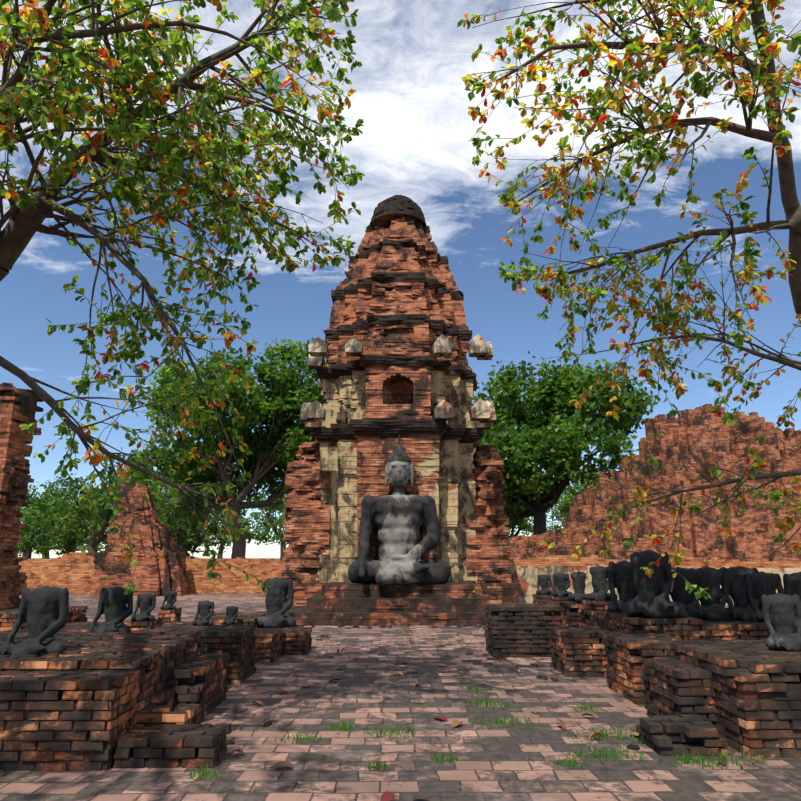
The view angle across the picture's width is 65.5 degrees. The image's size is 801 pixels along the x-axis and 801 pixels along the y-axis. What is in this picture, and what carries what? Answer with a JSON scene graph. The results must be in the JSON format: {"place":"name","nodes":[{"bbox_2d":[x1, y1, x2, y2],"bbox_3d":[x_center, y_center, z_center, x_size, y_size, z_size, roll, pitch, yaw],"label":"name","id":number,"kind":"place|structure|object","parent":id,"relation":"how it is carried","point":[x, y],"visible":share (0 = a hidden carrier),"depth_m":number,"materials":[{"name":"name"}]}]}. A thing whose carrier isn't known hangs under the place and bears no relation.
{"place":"outdoors","nodes":[
{"label":"outdoors","id":0,"kind":"place"},
{"bbox_2d":[0,0,364,594],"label":"tree","id":1,"kind":"object","parent":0,"point":[173,166],"depth_m":7.23,"materials":[{"name":"green plant"}]},
{"bbox_2d":[0,558,800,800],"bbox_3d":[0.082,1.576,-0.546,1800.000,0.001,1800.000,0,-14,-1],"label":"ground","id":2,"kind":"structure","parent":0,"point":[368,691],"depth_m":5.79,"materials":[{"name":"brown brick"}]},
{"bbox_2d":[0,382,43,608],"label":"ruined pier","id":3,"kind":"structure","parent":2,"relation":"on","point":[18,406],"depth_m":12.83,"materials":[{"name":"brick"}]},
{"bbox_2d":[17,492,48,513],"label":"horizon tree","id":4,"kind":"object","parent":2,"relation":"on","point":[24,508],"depth_m":98.65,"materials":[{"name":"green plant"}]},
{"bbox_2d":[21,497,73,558],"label":"tree","id":5,"kind":"object","parent":2,"relation":"on","point":[36,512],"depth_m":86.39,"materials":[{"name":"green plant"}]},
{"bbox_2d":[14,482,83,558],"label":"horizon tree","id":6,"kind":"object","parent":2,"relation":"on","point":[26,518],"depth_m":67.19,"materials":[{"name":"green plant"}]},
{"bbox_2d":[20,493,109,556],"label":"horizon tree","id":7,"kind":"object","parent":2,"relation":"on","point":[98,546],"depth_m":80.32,"materials":[{"name":"plant"}]},
{"bbox_2d":[17,472,125,558],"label":"horizon tree","id":8,"kind":"object","parent":2,"relation":"on","point":[41,546],"depth_m":62.61,"materials":[{"name":"green plant"}]},
{"bbox_2d":[90,482,188,595],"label":"ruined chedi","id":9,"kind":"structure","parent":2,"relation":"on","point":[160,570],"depth_m":27.86,"materials":[{"name":"brick"}]},
{"bbox_2d":[71,486,211,551],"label":"horizon tree","id":10,"kind":"object","parent":2,"relation":"on","point":[105,540],"depth_m":76.99,"materials":[{"name":"plant"}]},
{"bbox_2d":[105,435,249,556],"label":"tree","id":11,"kind":"object","parent":2,"relation":"on","point":[166,448],"depth_m":67.84,"materials":[{"name":"plant"}]},
{"bbox_2d":[163,475,224,548],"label":"horizon tree","id":12,"kind":"object","parent":2,"relation":"on","point":[164,490],"visible":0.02,"depth_m":92.86,"materials":[{"name":"green plant"}]},
{"bbox_2d":[152,479,249,557],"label":"horizon tree","id":13,"kind":"object","parent":2,"relation":"on","point":[192,529],"depth_m":58.18,"materials":[{"name":"green plant"}]},
{"bbox_2d":[86,337,327,558],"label":"tree","id":14,"kind":"object","parent":2,"relation":"on","point":[258,409],"depth_m":43.70,"materials":[{"name":"green plant"}]},
{"bbox_2d":[191,500,267,558],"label":"horizon tree","id":15,"kind":"object","parent":2,"relation":"on","point":[254,518],"depth_m":115.74,"materials":[{"name":"green plant"}]},
{"bbox_2d":[246,491,285,559],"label":"horizon tree","id":16,"kind":"object","parent":2,"relation":"on","point":[263,495],"depth_m":96.42,"materials":[{"name":"green plant"}]},
{"bbox_2d":[251,500,288,547],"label":"horizon tree","id":17,"kind":"object","parent":2,"relation":"on","point":[267,523],"depth_m":71.69,"materials":[{"name":"green plant"}]},
{"bbox_2d":[286,582,489,625],"bbox_3d":[-0.067,5.485,16.960,6.091,0.957,2.660,0,-14,-1],"label":"brick pedestal","id":18,"kind":"object","parent":2,"relation":"on","point":[375,604],"visible":0.75,"depth_m":16.01,"materials":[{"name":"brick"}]},
{"bbox_2d":[348,435,450,584],"bbox_3d":[-0.032,2.975,17.454,2.775,4.265,1.892,0,-14,-1],"label":"seated buddha","id":19,"kind":"object","parent":18,"relation":"on","point":[398,517],"visible":0.98,"depth_m":17.26,"materials":[{"name":"stone"}]},
{"bbox_2d":[280,195,517,606],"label":"prang tower","id":20,"kind":"structure","parent":2,"relation":"on","point":[395,346],"depth_m":19.34,"materials":[{"name":"brick"}]},
{"bbox_2d":[0,599,800,771],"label":"brick platforms","id":21,"kind":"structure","parent":2,"relation":"on","point":[84,700],"depth_m":5.89,"materials":[{"name":"brown brick"}]},
{"bbox_2d":[0,586,68,655],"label":"headless statue","id":22,"kind":"object","parent":21,"relation":"on","point":[40,609],"visible":0.83,"depth_m":6.28,"materials":[{"name":"grey stone"}]},
{"bbox_2d":[87,586,132,632],"bbox_3d":[-3.913,2.882,8.488,0.564,0.663,0.439,1,-13,-4],"label":"headless statue","id":23,"kind":"object","parent":21,"relation":"on","point":[115,605],"visible":0.77,"depth_m":8.49,"materials":[{"name":"grey stone"}]},
{"bbox_2d":[132,626,725,800],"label":"fallen leaves","id":24,"kind":"object","parent":2,"relation":"on","point":[387,796],"visible":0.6,"depth_m":6.32,"materials":[{"name":"brown plant"}]},
{"bbox_2d":[226,624,639,750],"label":"loose bricks","id":25,"kind":"object","parent":2,"relation":"on","point":[542,677],"visible":0.81,"depth_m":8.74,"materials":[{"name":"brown brick"}]},
{"bbox_2d":[124,594,800,654],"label":"statue pedestals","id":26,"kind":"object","parent":2,"relation":"on","point":[684,633],"visible":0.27,"depth_m":9.36,"materials":[{"name":"brick"}]},
{"bbox_2d":[131,593,155,621],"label":"headless statue","id":27,"kind":"object","parent":26,"relation":"on","point":[146,603],"visible":0.98,"depth_m":10.83,"materials":[{"name":"grey stone"}]},
{"bbox_2d":[160,591,176,609],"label":"headless statue","id":28,"kind":"object","parent":26,"relation":"on","point":[170,597],"visible":1,"depth_m":12.27,"materials":[{"name":"grey stone"}]},
{"bbox_2d":[192,600,213,625],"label":"headless statue","id":29,"kind":"object","parent":26,"relation":"on","point":[205,610],"visible":1,"depth_m":11.30,"materials":[{"name":"grey stone"}]},
{"bbox_2d":[223,606,237,623],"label":"headless statue","id":30,"kind":"object","parent":26,"relation":"on","point":[232,613],"visible":1,"depth_m":11.74,"materials":[{"name":"grey stone"}]},
{"bbox_2d":[254,577,295,627],"bbox_3d":[-2.498,4.040,12.432,0.854,0.998,0.669,2,-17,-8],"label":"headless statue","id":31,"kind":"object","parent":26,"relation":"on","point":[278,602],"visible":0.92,"depth_m":12.41,"materials":[{"name":"grey stone"}]},
{"bbox_2d":[536,574,552,594],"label":"headless statue","id":32,"kind":"object","parent":26,"relation":"on","point":[544,581],"visible":0.96,"depth_m":13.22,"materials":[{"name":"grey stone"}]},
{"bbox_2d":[552,573,572,596],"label":"headless statue","id":33,"kind":"object","parent":26,"relation":"on","point":[559,582],"visible":0.92,"depth_m":12.64,"materials":[{"name":"grey stone"}]},
{"bbox_2d":[568,571,585,601],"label":"headless statue","id":34,"kind":"object","parent":26,"relation":"on","point":[578,578],"visible":0.92,"depth_m":11.89,"materials":[{"name":"grey stone"}]},
{"bbox_2d":[586,565,617,600],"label":"headless statue","id":35,"kind":"object","parent":26,"relation":"on","point":[599,581],"visible":0.73,"depth_m":11.53,"materials":[{"name":"grey stone"}]},
{"bbox_2d":[607,560,637,612],"bbox_3d":[3.740,3.068,10.210,0.744,0.869,0.570,-3,-13,11],"label":"headless statue","id":36,"kind":"object","parent":26,"relation":"on","point":[621,576],"visible":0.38,"depth_m":10.22,"materials":[{"name":"black stone"}]},
{"bbox_2d":[624,550,685,617],"bbox_3d":[3.698,2.705,9.213,0.836,0.978,0.646,-3,-16,11],"label":"headless statue","id":37,"kind":"object","parent":26,"relation":"on","point":[654,591],"visible":0.98,"depth_m":9.16,"materials":[{"name":"grey stone"}]},
{"bbox_2d":[663,567,707,619],"bbox_3d":[4.356,2.981,9.601,0.676,0.804,0.532,-2,-12,9],"label":"headless statue","id":38,"kind":"object","parent":26,"relation":"on","point":[679,593],"visible":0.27,"depth_m":9.60,"materials":[{"name":"black stone"}]},
{"bbox_2d":[690,566,739,620],"bbox_3d":[4.750,2.952,9.524,0.687,0.809,0.536,-2,-15,9],"label":"headless statue","id":39,"kind":"object","parent":26,"relation":"on","point":[713,608],"visible":0.69,"depth_m":9.51,"materials":[{"name":"black stone"}]},
{"bbox_2d":[721,566,762,621],"bbox_3d":[5.208,2.921,9.419,0.688,0.802,0.541,-2,-12,9],"label":"headless statue","id":40,"kind":"object","parent":26,"relation":"on","point":[733,582],"visible":0.6,"depth_m":9.44,"materials":[{"name":"black stone"}]},
{"bbox_2d":[745,571,784,621],"bbox_3d":[5.445,2.915,9.226,0.640,0.745,0.494,-2,-16,9],"label":"headless statue","id":41,"kind":"object","parent":26,"relation":"on","point":[759,584],"visible":0.58,"depth_m":9.27,"materials":[{"name":"black stone"}]},
{"bbox_2d":[761,593,800,651],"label":"headless statue","id":42,"kind":"object","parent":26,"relation":"on","point":[780,610],"visible":1,"depth_m":6.43,"materials":[{"name":"grey stone"}]},
{"bbox_2d":[783,571,800,615],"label":"headless statue","id":43,"kind":"object","parent":26,"relation":"on","point":[792,584],"visible":0.5,"depth_m":9.21,"materials":[{"name":"grey stone"}]},
{"bbox_2d":[188,687,766,779],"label":"grass tufts","id":44,"kind":"object","parent":2,"relation":"on","point":[685,760],"visible":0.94,"depth_m":5.41,"materials":[{"name":"green plant"}]},
{"bbox_2d":[507,499,550,538],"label":"tree","id":45,"kind":"object","parent":2,"relation":"on","point":[527,527],"depth_m":82.90,"materials":[{"name":"green plant"}]},
{"bbox_2d":[522,492,566,535],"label":"horizon tree","id":46,"kind":"object","parent":2,"relation":"on","point":[556,526],"depth_m":106.71,"materials":[{"name":"green plant"}]},
{"bbox_2d":[470,351,660,534],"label":"tree","id":47,"kind":"object","parent":2,"relation":"on","point":[530,441],"depth_m":41.62,"materials":[{"name":"green plant"}]},
{"bbox_2d":[547,474,591,528],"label":"horizon tree","id":48,"kind":"object","parent":2,"relation":"on","point":[564,505],"depth_m":69.10,"materials":[{"name":"green plant"}]},
{"bbox_2d":[507,404,800,560],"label":"ruined main prang","id":49,"kind":"structure","parent":2,"relation":"on","point":[702,434],"depth_m":32.45,"materials":[{"name":"brick"}]},
{"bbox_2d":[0,0,800,557],"label":"sky","id":50,"kind":"structure","parent":0,"point":[411,98],"materials":[{"name":"blue"}]},
{"bbox_2d":[17,552,800,604],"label":"enclosure walls","id":51,"kind":"structure","parent":0,"point":[73,572],"depth_m":29.14,"materials":[{"name":"brick"}]},
{"bbox_2d":[457,0,800,599],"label":"tree","id":52,"kind":"object","parent":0,"point":[649,151],"depth_m":8.04,"materials":[{"name":"green plant"}]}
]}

